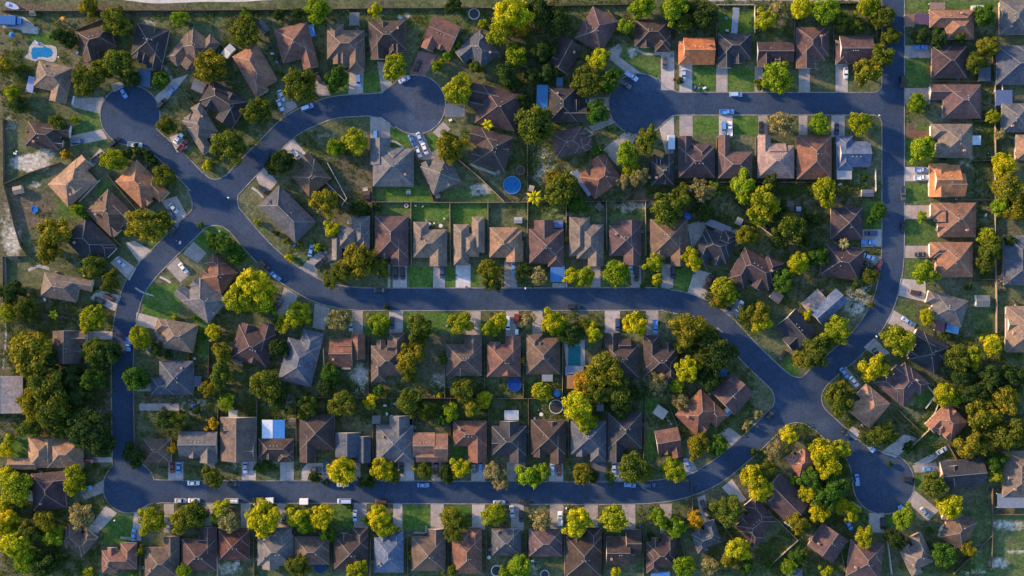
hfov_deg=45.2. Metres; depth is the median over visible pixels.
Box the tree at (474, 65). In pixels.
[468,60,484,73]
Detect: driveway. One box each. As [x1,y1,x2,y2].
[3,14,39,33]
[70,129,106,145]
[72,97,103,113]
[81,481,103,499]
[84,457,111,461]
[87,506,116,532]
[88,149,103,166]
[88,331,111,338]
[90,290,120,310]
[110,256,135,280]
[111,82,123,91]
[126,241,150,261]
[132,505,146,540]
[134,383,150,390]
[136,313,156,328]
[139,403,178,410]
[155,75,186,102]
[162,196,185,222]
[164,504,173,531]
[167,257,189,281]
[168,462,182,479]
[169,133,187,151]
[183,242,206,262]
[205,504,212,525]
[241,504,250,527]
[242,461,255,479]
[256,169,276,190]
[277,93,297,114]
[277,287,297,316]
[277,504,288,526]
[280,462,293,479]
[284,139,305,158]
[300,251,331,276]
[301,463,331,479]
[312,303,329,329]
[313,81,330,95]
[348,72,363,93]
[352,311,362,333]
[353,461,359,479]
[354,504,366,526]
[370,117,389,137]
[377,61,391,93]
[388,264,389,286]
[389,311,402,332]
[393,266,406,286]
[393,504,401,529]
[398,460,413,479]
[410,51,436,76]
[412,133,434,159]
[431,504,443,528]
[432,462,440,480]
[433,122,449,137]
[433,266,444,287]
[445,104,464,116]
[456,264,470,286]
[466,311,480,334]
[471,463,484,480]
[472,504,484,528]
[504,260,516,286]
[506,311,518,335]
[507,462,524,480]
[511,505,523,529]
[532,311,542,333]
[549,463,562,480]
[550,505,563,528]
[552,283,564,286]
[584,505,597,526]
[586,265,600,286]
[589,97,608,109]
[589,118,615,131]
[592,462,605,480]
[603,132,637,165]
[605,311,619,332]
[609,44,640,72]
[614,462,622,480]
[622,505,634,528]
[631,265,640,286]
[646,311,657,334]
[659,116,673,153]
[660,504,671,533]
[661,51,673,89]
[662,264,672,287]
[679,65,691,91]
[679,116,692,136]
[684,459,697,475]
[688,222,705,246]
[688,270,710,298]
[697,495,708,521]
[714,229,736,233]
[716,65,727,91]
[719,116,732,136]
[720,428,741,444]
[722,480,745,501]
[723,299,744,317]
[755,67,762,91]
[758,116,766,134]
[799,69,809,91]
[799,116,806,134]
[831,116,844,136]
[836,65,847,91]
[844,367,861,389]
[847,426,859,439]
[861,229,880,246]
[862,255,880,266]
[864,338,888,355]
[869,513,883,531]
[881,435,917,457]
[886,310,915,332]
[898,279,925,301]
[905,46,930,57]
[905,88,929,103]
[905,131,928,137]
[905,167,927,180]
[905,205,931,218]
[905,246,929,257]
[907,491,938,520]
[912,462,938,472]
[914,452,937,464]
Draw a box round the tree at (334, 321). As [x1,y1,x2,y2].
[324,309,354,331]
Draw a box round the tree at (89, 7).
[78,0,97,19]
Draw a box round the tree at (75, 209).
[68,204,83,215]
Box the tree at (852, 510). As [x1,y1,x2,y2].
[843,502,861,521]
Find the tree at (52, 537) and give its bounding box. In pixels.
[41,526,63,546]
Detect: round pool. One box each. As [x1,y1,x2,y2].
[314,565,325,572]
[503,176,520,193]
[508,378,520,391]
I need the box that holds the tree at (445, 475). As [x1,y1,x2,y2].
[436,465,456,485]
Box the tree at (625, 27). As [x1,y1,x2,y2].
[616,18,635,33]
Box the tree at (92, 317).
[79,304,105,328]
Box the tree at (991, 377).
[976,364,1005,393]
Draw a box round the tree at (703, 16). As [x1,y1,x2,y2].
[691,1,718,29]
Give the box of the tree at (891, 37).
[880,24,902,45]
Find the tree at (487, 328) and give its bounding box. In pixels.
[478,320,498,336]
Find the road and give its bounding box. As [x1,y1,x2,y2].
[101,0,913,513]
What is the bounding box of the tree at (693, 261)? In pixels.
[680,246,702,270]
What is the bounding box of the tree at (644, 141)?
[635,124,656,154]
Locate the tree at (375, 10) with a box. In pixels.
[367,2,382,17]
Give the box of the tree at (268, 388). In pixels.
[249,369,281,404]
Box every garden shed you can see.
[12,185,23,194]
[29,10,35,15]
[191,78,207,93]
[221,44,235,58]
[256,19,269,33]
[289,418,295,424]
[362,191,369,198]
[372,415,380,423]
[514,217,521,222]
[528,185,533,191]
[554,221,562,227]
[595,202,603,210]
[596,399,603,410]
[653,404,667,419]
[723,408,730,416]
[735,217,743,225]
[769,290,783,302]
[783,201,793,211]
[861,189,873,196]
[970,5,983,9]
[974,295,989,306]
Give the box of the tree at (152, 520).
[137,506,166,536]
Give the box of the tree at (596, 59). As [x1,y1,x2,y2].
[585,47,610,70]
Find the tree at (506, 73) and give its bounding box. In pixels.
[492,62,515,86]
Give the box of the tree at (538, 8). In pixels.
[528,0,551,27]
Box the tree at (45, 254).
[36,243,63,265]
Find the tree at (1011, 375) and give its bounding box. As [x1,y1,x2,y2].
[1000,365,1023,392]
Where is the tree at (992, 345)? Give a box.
[979,334,1001,357]
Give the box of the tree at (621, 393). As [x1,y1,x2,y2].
[608,377,632,404]
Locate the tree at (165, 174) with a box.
[151,163,176,187]
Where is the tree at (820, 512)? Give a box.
[808,501,831,522]
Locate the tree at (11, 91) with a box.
[3,84,20,101]
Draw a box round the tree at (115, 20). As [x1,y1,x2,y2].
[100,5,133,36]
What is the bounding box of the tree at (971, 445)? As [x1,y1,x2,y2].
[952,432,987,457]
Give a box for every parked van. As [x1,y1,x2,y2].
[227,498,238,503]
[337,498,350,503]
[505,316,510,329]
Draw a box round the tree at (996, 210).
[989,197,1011,217]
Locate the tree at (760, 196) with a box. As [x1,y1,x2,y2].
[745,183,780,221]
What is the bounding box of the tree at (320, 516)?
[309,504,334,529]
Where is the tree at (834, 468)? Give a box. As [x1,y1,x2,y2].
[815,455,841,480]
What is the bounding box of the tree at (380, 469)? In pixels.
[369,457,393,481]
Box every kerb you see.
[100,0,914,514]
[133,225,774,481]
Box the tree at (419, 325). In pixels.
[407,314,433,340]
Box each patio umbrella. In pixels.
[554,390,560,396]
[684,213,690,218]
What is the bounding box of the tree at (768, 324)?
[757,316,772,331]
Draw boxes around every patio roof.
[25,76,34,93]
[28,489,32,500]
[194,376,201,386]
[229,410,237,416]
[262,419,285,437]
[308,24,314,36]
[349,12,359,26]
[504,410,518,419]
[536,85,547,109]
[542,374,552,380]
[557,77,562,85]
[565,366,583,374]
[567,374,574,388]
[572,169,590,196]
[651,572,669,575]
[702,219,731,231]
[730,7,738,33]
[837,171,851,179]
[903,14,914,27]
[915,13,928,23]
[928,2,944,10]
[935,321,944,331]
[945,324,959,333]
[972,136,980,144]
[978,67,990,80]
[995,90,1011,105]
[995,493,1023,507]
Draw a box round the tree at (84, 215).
[79,210,88,220]
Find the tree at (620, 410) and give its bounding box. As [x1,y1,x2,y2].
[608,398,631,420]
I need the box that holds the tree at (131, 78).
[119,69,141,87]
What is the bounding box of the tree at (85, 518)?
[68,501,94,531]
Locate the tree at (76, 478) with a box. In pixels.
[62,463,87,496]
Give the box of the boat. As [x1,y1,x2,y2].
[4,1,18,9]
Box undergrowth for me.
[0,0,1023,575]
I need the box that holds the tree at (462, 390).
[450,377,475,402]
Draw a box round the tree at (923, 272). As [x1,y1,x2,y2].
[912,259,941,284]
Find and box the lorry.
[0,15,22,25]
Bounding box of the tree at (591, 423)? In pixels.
[575,414,598,434]
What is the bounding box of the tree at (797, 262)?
[787,251,809,273]
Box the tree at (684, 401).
[671,393,689,409]
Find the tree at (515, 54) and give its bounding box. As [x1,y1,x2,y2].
[505,42,526,67]
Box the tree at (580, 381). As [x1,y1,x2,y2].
[573,370,592,393]
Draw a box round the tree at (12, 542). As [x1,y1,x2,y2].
[0,530,30,558]
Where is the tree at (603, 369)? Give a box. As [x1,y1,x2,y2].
[584,350,623,386]
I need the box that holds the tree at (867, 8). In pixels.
[852,0,879,16]
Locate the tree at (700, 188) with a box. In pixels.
[687,178,716,202]
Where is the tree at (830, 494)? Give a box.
[812,475,850,511]
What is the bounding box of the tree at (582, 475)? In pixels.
[573,463,593,485]
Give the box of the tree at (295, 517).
[286,506,309,530]
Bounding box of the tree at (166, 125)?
[155,115,176,134]
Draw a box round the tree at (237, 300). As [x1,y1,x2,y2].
[221,282,252,313]
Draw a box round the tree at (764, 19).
[754,7,776,30]
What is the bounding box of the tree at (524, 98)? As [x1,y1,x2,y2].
[515,92,528,104]
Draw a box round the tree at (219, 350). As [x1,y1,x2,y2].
[211,342,231,363]
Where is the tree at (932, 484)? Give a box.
[919,470,949,497]
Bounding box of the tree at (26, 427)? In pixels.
[16,418,42,437]
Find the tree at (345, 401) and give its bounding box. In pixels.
[327,390,355,415]
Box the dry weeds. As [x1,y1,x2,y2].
[0,0,1023,575]
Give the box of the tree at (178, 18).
[170,11,188,26]
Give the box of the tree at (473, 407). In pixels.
[463,397,482,417]
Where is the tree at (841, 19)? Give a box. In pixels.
[833,11,849,32]
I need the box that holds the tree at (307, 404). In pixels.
[297,394,319,415]
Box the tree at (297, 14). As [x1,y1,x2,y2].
[291,8,303,20]
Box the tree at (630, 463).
[618,450,653,484]
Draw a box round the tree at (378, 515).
[367,504,391,527]
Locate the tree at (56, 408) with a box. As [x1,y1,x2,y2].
[32,387,71,431]
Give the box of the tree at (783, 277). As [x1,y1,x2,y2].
[772,269,794,289]
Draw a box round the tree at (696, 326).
[668,312,714,346]
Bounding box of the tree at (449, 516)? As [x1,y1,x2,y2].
[439,507,462,528]
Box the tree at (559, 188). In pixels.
[543,170,578,206]
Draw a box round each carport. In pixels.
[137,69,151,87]
[446,103,463,116]
[550,265,564,281]
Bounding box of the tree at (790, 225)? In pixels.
[771,211,806,242]
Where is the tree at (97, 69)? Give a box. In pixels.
[89,60,112,82]
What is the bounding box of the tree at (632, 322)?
[621,310,647,336]
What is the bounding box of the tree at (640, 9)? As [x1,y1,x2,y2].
[627,0,656,19]
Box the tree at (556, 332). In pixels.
[549,318,569,336]
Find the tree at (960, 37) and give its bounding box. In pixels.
[953,32,965,42]
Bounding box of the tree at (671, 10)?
[659,0,688,26]
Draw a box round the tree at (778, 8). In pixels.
[769,1,785,20]
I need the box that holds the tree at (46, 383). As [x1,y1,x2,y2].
[20,365,62,404]
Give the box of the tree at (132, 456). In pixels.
[121,441,145,469]
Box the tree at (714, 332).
[693,327,718,345]
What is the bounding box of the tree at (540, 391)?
[531,382,551,401]
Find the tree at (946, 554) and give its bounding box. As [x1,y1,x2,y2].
[930,542,957,568]
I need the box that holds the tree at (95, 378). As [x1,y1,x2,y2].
[77,367,105,390]
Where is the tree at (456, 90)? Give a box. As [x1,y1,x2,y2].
[441,71,472,104]
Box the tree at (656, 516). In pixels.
[649,507,668,529]
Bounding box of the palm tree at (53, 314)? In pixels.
[48,310,58,320]
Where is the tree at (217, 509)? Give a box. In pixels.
[209,499,230,523]
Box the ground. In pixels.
[0,0,1023,575]
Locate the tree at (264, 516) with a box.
[244,497,282,539]
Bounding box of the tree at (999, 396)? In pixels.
[989,384,1020,415]
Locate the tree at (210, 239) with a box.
[205,232,216,249]
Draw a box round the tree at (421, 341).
[409,334,429,350]
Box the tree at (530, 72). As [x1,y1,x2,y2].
[524,66,540,82]
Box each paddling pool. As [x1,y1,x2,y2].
[31,206,37,212]
[720,369,727,376]
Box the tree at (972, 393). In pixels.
[961,382,989,402]
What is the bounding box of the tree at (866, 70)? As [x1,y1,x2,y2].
[853,58,882,87]
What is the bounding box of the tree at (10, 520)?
[0,509,20,535]
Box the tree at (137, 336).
[128,324,152,349]
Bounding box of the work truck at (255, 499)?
[252,497,262,502]
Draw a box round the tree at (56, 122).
[48,114,66,130]
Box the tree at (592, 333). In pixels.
[583,321,602,343]
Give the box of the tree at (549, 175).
[545,168,561,186]
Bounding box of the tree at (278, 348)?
[268,339,289,356]
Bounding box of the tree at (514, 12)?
[493,0,535,27]
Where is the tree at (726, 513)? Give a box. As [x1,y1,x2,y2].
[708,494,744,528]
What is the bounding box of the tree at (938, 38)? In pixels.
[928,28,946,48]
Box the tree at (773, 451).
[764,440,783,460]
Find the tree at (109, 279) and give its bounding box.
[99,268,119,291]
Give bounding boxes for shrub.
[18,64,28,71]
[60,149,72,159]
[71,115,78,123]
[122,146,133,159]
[133,143,144,157]
[141,149,153,161]
[146,157,157,165]
[164,349,172,357]
[172,313,178,320]
[186,352,193,359]
[193,345,198,352]
[196,334,205,340]
[197,222,203,227]
[202,160,211,170]
[253,219,260,225]
[253,462,263,472]
[261,461,269,470]
[282,238,290,243]
[297,241,303,248]
[308,471,319,482]
[313,243,325,251]
[323,478,329,484]
[363,203,370,214]
[372,203,381,212]
[431,61,439,72]
[436,392,443,398]
[438,58,445,66]
[442,51,450,60]
[450,45,455,56]
[454,41,460,48]
[478,18,488,27]
[647,532,654,539]
[673,77,683,83]
[742,421,752,431]
[749,448,758,455]
[752,409,763,418]
[754,79,761,90]
[766,560,772,568]
[860,175,868,181]
[926,527,933,533]
[944,332,951,339]
[964,282,972,290]
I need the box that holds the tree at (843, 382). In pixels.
[828,379,849,397]
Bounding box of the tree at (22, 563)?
[12,548,40,574]
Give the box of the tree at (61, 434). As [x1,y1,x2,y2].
[46,419,69,439]
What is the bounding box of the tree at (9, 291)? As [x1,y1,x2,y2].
[0,279,27,303]
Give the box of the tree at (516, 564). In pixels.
[507,554,531,575]
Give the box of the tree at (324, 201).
[308,189,337,218]
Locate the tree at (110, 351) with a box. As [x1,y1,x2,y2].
[97,341,123,367]
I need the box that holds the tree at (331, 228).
[323,220,338,236]
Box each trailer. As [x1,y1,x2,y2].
[265,497,275,502]
[299,498,310,504]
[514,314,518,325]
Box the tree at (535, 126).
[514,104,556,145]
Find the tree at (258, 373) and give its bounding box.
[250,372,263,387]
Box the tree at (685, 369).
[674,355,701,383]
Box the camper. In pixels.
[667,135,674,149]
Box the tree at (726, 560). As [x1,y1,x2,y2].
[718,552,738,567]
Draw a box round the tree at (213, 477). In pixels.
[201,464,224,488]
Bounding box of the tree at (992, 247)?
[977,236,1001,259]
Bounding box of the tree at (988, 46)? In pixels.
[975,36,1000,56]
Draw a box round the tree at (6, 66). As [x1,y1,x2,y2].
[0,56,14,73]
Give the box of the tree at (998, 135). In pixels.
[994,129,1005,139]
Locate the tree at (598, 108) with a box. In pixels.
[586,98,608,124]
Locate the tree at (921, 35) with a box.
[910,27,930,45]
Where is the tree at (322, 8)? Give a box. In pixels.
[303,0,332,24]
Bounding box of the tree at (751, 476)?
[739,464,763,488]
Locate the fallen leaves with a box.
[0,0,1023,575]
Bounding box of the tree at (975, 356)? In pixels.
[965,345,982,371]
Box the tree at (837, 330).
[819,314,850,344]
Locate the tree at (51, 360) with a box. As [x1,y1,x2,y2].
[39,348,59,369]
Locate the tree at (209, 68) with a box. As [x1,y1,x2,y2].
[193,48,227,82]
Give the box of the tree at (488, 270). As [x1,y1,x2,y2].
[476,259,500,284]
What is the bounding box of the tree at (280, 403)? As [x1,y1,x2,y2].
[270,392,288,412]
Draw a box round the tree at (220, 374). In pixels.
[209,357,233,389]
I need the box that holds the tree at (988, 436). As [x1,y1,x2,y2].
[981,424,1008,446]
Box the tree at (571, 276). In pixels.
[562,266,581,284]
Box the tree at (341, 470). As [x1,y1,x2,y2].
[326,456,356,487]
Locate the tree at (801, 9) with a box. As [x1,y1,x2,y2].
[791,0,813,19]
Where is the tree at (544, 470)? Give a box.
[533,463,550,484]
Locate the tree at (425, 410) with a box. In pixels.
[416,400,436,421]
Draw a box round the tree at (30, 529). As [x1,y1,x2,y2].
[17,517,43,540]
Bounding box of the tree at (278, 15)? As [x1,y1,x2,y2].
[271,9,284,20]
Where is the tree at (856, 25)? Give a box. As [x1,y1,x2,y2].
[848,17,864,32]
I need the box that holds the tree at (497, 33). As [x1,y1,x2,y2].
[486,17,511,46]
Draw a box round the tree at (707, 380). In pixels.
[697,366,722,391]
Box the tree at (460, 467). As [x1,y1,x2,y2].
[449,458,469,478]
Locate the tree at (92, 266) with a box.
[80,254,105,277]
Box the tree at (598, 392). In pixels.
[585,383,611,403]
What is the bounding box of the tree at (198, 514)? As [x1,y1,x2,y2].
[181,499,209,527]
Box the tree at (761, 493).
[748,477,773,502]
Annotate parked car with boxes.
[70,139,83,144]
[83,458,95,462]
[94,296,105,304]
[103,293,116,302]
[108,137,120,147]
[115,257,125,267]
[119,86,127,97]
[131,529,136,540]
[156,98,167,109]
[166,209,176,220]
[167,85,177,95]
[168,203,178,213]
[170,461,174,472]
[173,133,183,143]
[175,498,186,502]
[176,462,181,473]
[178,262,188,273]
[187,480,199,484]
[188,498,199,502]
[227,482,239,485]
[243,462,247,473]
[257,185,268,194]
[258,259,269,269]
[270,271,280,280]
[275,297,283,308]
[276,99,284,110]
[277,89,285,101]
[282,512,285,523]
[301,103,313,111]
[308,245,313,256]
[309,467,320,471]
[315,71,322,83]
[321,248,331,255]
[349,321,353,330]
[352,509,357,520]
[356,74,360,86]
[373,130,377,137]
[374,288,385,292]
[375,499,387,504]
[390,316,394,328]
[393,267,397,279]
[398,75,409,83]
[399,462,403,473]
[400,267,404,279]
[408,134,415,145]
[413,59,421,71]
[414,146,421,157]
[416,132,423,143]
[417,483,428,486]
[421,143,428,154]
[434,463,438,475]
[440,266,444,278]
[471,463,476,472]
[478,463,482,472]
[493,500,504,504]
[509,505,514,516]
[511,262,515,273]
[518,499,529,503]
[518,510,523,521]
[550,463,554,474]
[557,464,561,475]
[567,304,579,308]
[611,462,615,473]
[615,318,619,330]
[624,482,635,487]
[629,265,632,273]
[643,482,654,487]
[662,57,666,68]
[670,266,674,278]
[681,68,685,80]
[683,458,689,469]
[700,499,707,512]
[702,277,708,289]
[706,274,713,286]
[721,121,725,133]
[727,301,735,311]
[730,92,741,96]
[735,300,743,311]
[758,121,763,133]
[765,409,774,419]
[777,350,786,361]
[834,123,839,134]
[839,367,848,378]
[840,428,849,438]
[843,67,847,78]
[845,520,852,530]
[849,376,858,386]
[854,474,859,485]
[862,260,872,266]
[864,231,876,235]
[864,253,874,260]
[872,348,878,354]
[874,260,882,271]
[880,517,884,529]
[899,76,905,88]
[900,220,904,231]
[901,316,911,325]
[902,477,914,482]
[909,289,921,295]
[914,252,926,256]
[920,507,929,517]
[923,467,934,471]
[935,446,947,454]
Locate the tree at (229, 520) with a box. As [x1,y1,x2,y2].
[217,507,240,533]
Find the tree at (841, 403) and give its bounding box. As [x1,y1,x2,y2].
[822,383,853,417]
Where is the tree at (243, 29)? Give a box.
[228,13,257,47]
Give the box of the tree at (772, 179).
[762,173,777,193]
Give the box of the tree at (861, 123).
[848,112,872,136]
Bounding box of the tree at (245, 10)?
[239,7,253,20]
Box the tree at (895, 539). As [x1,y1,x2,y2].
[883,529,905,549]
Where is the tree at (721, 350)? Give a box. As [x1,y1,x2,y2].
[690,335,739,373]
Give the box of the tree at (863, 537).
[854,525,872,548]
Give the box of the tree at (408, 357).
[395,343,424,374]
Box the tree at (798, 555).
[788,545,807,564]
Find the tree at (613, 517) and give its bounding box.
[598,504,629,532]
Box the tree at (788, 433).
[778,424,798,443]
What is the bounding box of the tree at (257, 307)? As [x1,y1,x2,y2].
[251,289,277,315]
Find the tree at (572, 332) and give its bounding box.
[557,323,584,347]
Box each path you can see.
[2,257,6,368]
[28,265,49,270]
[127,0,261,2]
[146,331,158,356]
[163,65,172,80]
[252,187,263,197]
[390,140,404,147]
[414,525,426,533]
[470,163,495,174]
[634,44,659,54]
[709,0,880,1]
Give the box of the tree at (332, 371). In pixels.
[320,362,341,384]
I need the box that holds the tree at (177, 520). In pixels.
[167,509,193,535]
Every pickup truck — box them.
[90,152,102,163]
[126,337,130,350]
[127,142,142,147]
[167,222,179,235]
[176,139,188,152]
[290,148,301,159]
[314,256,327,268]
[323,461,328,474]
[558,511,562,525]
[619,77,631,88]
[624,70,637,81]
[634,267,638,281]
[652,319,657,333]
[719,109,733,114]
[727,122,732,135]
[861,239,875,244]
[865,440,875,452]
[900,186,905,200]
[913,44,927,49]
[914,167,927,172]
[914,175,927,179]
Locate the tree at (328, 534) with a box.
[319,524,337,542]
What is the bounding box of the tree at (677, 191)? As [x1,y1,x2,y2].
[672,182,693,207]
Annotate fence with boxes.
[2,10,241,11]
[2,118,27,256]
[2,257,4,301]
[3,162,60,183]
[61,19,101,30]
[79,180,100,201]
[107,175,136,209]
[133,394,135,447]
[139,543,140,575]
[179,410,216,430]
[179,536,180,564]
[208,335,209,380]
[217,410,218,460]
[217,537,217,575]
[251,7,491,10]
[253,532,254,575]
[256,397,257,460]
[261,397,444,398]
[295,400,296,458]
[327,163,346,205]
[331,541,331,575]
[368,338,368,394]
[369,538,370,575]
[372,168,372,249]
[372,409,372,460]
[373,202,529,202]
[407,538,407,575]
[409,134,433,200]
[410,202,411,265]
[445,398,560,398]
[458,159,503,200]
[484,343,484,390]
[486,532,486,575]
[491,4,630,6]
[527,143,527,199]
[528,397,528,455]
[530,201,644,202]
[562,342,562,397]
[564,534,564,575]
[568,416,568,455]
[603,533,604,575]
[606,201,606,249]
[606,412,606,450]
[622,153,653,202]
[643,394,645,458]
[643,533,643,575]
[645,201,645,255]
[676,137,677,178]
[676,182,811,182]
[691,481,692,511]
[716,12,716,55]
[716,137,716,181]
[717,4,754,32]
[755,137,755,180]
[768,511,797,562]
[794,19,794,55]
[796,137,796,183]
[832,25,833,60]
[833,137,834,181]
[881,394,916,427]
[887,543,891,573]
[889,413,922,439]
[912,405,937,445]
[925,386,935,407]
[931,80,994,81]
[953,535,991,573]
[990,487,992,569]
[992,54,995,80]
[993,514,1023,514]
[994,81,995,236]
[995,257,996,332]
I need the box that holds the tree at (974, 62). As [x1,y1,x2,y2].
[964,51,984,73]
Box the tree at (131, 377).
[121,365,148,390]
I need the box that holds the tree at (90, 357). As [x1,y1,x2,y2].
[79,336,105,366]
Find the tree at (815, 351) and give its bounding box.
[798,336,828,369]
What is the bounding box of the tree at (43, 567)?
[29,551,55,575]
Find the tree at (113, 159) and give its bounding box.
[99,148,127,169]
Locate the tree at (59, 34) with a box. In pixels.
[49,27,67,44]
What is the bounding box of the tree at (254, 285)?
[236,267,277,306]
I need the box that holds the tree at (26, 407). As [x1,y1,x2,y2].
[15,387,37,422]
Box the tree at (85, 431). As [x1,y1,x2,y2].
[64,406,106,450]
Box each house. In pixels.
[0,376,23,413]
[6,437,84,469]
[25,120,71,149]
[31,471,67,510]
[33,60,72,103]
[40,272,93,301]
[48,155,96,206]
[53,331,87,363]
[61,525,98,556]
[68,218,116,258]
[77,26,115,62]
[85,189,130,236]
[102,542,137,572]
[115,160,168,207]
[130,23,169,70]
[143,439,172,462]
[145,536,178,575]
[151,361,193,394]
[155,318,197,352]
[166,27,219,69]
[174,277,224,323]
[177,431,216,463]
[182,102,217,154]
[182,527,216,570]
[199,81,247,127]
[201,254,237,293]
[219,530,249,559]
[220,417,256,462]
[231,321,276,367]
[232,44,276,96]
[257,527,293,569]
[258,439,293,461]
[259,185,315,242]
[274,21,318,69]
[278,328,323,386]
[293,152,330,195]
[294,536,328,564]
[299,415,333,462]
[327,24,364,70]
[328,334,364,366]
[332,216,369,259]
[334,527,367,568]
[335,433,370,462]
[368,20,406,59]
[370,137,413,186]
[371,333,404,381]
[374,529,403,572]
[375,216,407,265]
[376,416,412,461]
[412,433,447,461]
[412,528,445,570]
[413,222,446,265]
[420,148,460,194]
[421,15,460,51]
[446,335,481,375]
[452,527,481,573]
[453,217,484,264]
[453,421,486,462]
[455,30,499,65]
[468,82,522,130]
[469,126,513,171]
[487,336,520,376]
[489,227,522,261]
[491,421,525,462]
[491,528,520,555]
[526,334,559,373]
[529,220,563,266]
[529,529,561,556]
[531,420,565,463]
[549,36,581,73]
[549,87,586,120]
[551,126,592,157]
[566,527,601,575]
[569,217,603,265]
[571,421,605,461]
[575,6,618,49]
[580,154,619,198]
[605,333,638,377]
[606,529,641,565]
[608,412,641,462]
[609,220,640,264]
[635,19,670,52]
[644,335,677,382]
[646,531,675,572]
[650,219,687,265]
[651,154,673,184]
[654,427,682,457]
[675,389,727,434]
[678,38,715,64]
[678,136,714,177]
[691,519,721,553]
[696,228,735,266]
[712,373,753,413]
[718,34,750,67]
[718,135,751,177]
[727,247,783,290]
[735,498,775,546]
[757,42,794,66]
[757,135,793,177]
[765,473,809,523]
[776,309,815,350]
[783,448,813,476]
[786,568,801,575]
[796,27,828,68]
[797,135,831,178]
[801,289,825,316]
[807,523,847,562]
[811,289,847,324]
[819,243,864,279]
[830,207,862,238]
[834,36,874,64]
[835,136,871,170]
[846,539,884,575]
[850,383,889,428]
[873,362,929,405]
[900,532,933,575]
[906,328,949,373]
[924,406,967,440]
[925,290,967,326]
[928,10,973,39]
[928,84,980,117]
[928,163,967,196]
[928,242,972,276]
[929,124,971,157]
[929,203,975,236]
[930,46,966,77]
[937,512,977,548]
[939,458,986,488]
[995,45,1023,84]
[998,0,1023,34]
[1000,103,1023,131]
[1001,451,1023,496]
[1002,235,1023,284]
[1004,306,1023,351]
[1014,135,1023,159]
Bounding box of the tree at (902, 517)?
[892,502,913,530]
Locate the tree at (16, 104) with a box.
[8,96,27,114]
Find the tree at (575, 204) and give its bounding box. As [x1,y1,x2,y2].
[568,193,584,212]
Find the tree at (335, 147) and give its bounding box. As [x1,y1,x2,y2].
[326,137,344,156]
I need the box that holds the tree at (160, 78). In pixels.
[150,70,169,89]
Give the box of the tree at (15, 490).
[0,471,33,506]
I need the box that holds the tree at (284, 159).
[264,149,296,175]
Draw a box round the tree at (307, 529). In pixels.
[294,515,317,533]
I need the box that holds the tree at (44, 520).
[33,510,58,533]
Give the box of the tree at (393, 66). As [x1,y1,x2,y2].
[382,53,406,81]
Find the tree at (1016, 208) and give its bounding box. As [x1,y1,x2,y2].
[998,191,1023,222]
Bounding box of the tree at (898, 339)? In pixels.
[879,323,915,356]
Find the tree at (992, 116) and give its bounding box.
[985,109,1001,123]
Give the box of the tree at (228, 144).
[208,129,243,165]
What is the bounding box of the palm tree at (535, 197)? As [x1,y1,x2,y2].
[526,190,543,205]
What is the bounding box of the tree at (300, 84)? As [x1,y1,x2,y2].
[282,67,316,101]
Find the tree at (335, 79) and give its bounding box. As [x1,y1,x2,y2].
[323,63,348,92]
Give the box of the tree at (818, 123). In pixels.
[808,112,830,134]
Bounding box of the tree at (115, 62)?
[102,49,133,76]
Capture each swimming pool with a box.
[25,40,56,61]
[564,340,584,366]
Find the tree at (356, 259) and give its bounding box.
[339,242,377,278]
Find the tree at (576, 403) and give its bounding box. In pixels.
[561,390,591,425]
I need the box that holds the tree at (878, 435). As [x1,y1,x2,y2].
[866,422,899,446]
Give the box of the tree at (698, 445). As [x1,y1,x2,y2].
[687,431,710,461]
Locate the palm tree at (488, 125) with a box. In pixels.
[481,119,493,130]
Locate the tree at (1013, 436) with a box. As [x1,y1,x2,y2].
[991,418,1023,449]
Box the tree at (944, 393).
[933,382,954,407]
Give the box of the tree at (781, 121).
[765,111,796,135]
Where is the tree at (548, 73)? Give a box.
[536,61,558,82]
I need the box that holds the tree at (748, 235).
[734,225,760,244]
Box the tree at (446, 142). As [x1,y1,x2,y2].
[436,129,469,165]
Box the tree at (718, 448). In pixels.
[709,434,727,456]
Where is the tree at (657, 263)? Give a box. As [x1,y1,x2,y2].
[642,253,662,271]
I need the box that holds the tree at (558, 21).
[544,4,573,35]
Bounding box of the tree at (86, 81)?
[71,65,100,95]
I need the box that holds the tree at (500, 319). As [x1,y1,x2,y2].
[490,312,507,331]
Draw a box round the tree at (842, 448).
[831,439,851,457]
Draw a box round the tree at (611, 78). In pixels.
[599,67,620,93]
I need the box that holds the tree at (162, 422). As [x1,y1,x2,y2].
[154,406,177,429]
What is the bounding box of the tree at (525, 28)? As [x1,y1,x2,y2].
[509,22,530,36]
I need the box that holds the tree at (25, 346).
[6,331,52,377]
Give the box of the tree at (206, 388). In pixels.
[197,380,221,397]
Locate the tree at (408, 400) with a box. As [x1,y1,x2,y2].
[395,387,421,418]
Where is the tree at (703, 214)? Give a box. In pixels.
[694,202,714,222]
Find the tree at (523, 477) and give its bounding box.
[514,464,539,487]
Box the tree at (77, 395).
[61,386,96,409]
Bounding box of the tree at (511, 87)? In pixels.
[504,78,521,92]
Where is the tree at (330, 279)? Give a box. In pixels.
[323,269,342,290]
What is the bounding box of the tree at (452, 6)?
[444,0,461,13]
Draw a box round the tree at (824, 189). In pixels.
[812,176,835,208]
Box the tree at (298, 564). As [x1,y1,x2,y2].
[284,553,309,575]
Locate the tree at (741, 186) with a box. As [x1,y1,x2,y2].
[729,167,755,204]
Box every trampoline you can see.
[468,8,479,18]
[491,565,499,575]
[516,166,524,174]
[540,570,548,575]
[549,400,562,413]
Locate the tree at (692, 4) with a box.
[683,0,701,16]
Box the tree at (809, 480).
[796,466,820,491]
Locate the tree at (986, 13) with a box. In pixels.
[973,3,995,27]
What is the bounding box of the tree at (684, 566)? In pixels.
[672,556,695,575]
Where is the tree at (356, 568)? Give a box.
[346,560,367,575]
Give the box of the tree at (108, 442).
[91,433,116,457]
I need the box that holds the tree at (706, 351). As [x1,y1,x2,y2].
[695,349,710,370]
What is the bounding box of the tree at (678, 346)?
[673,335,692,352]

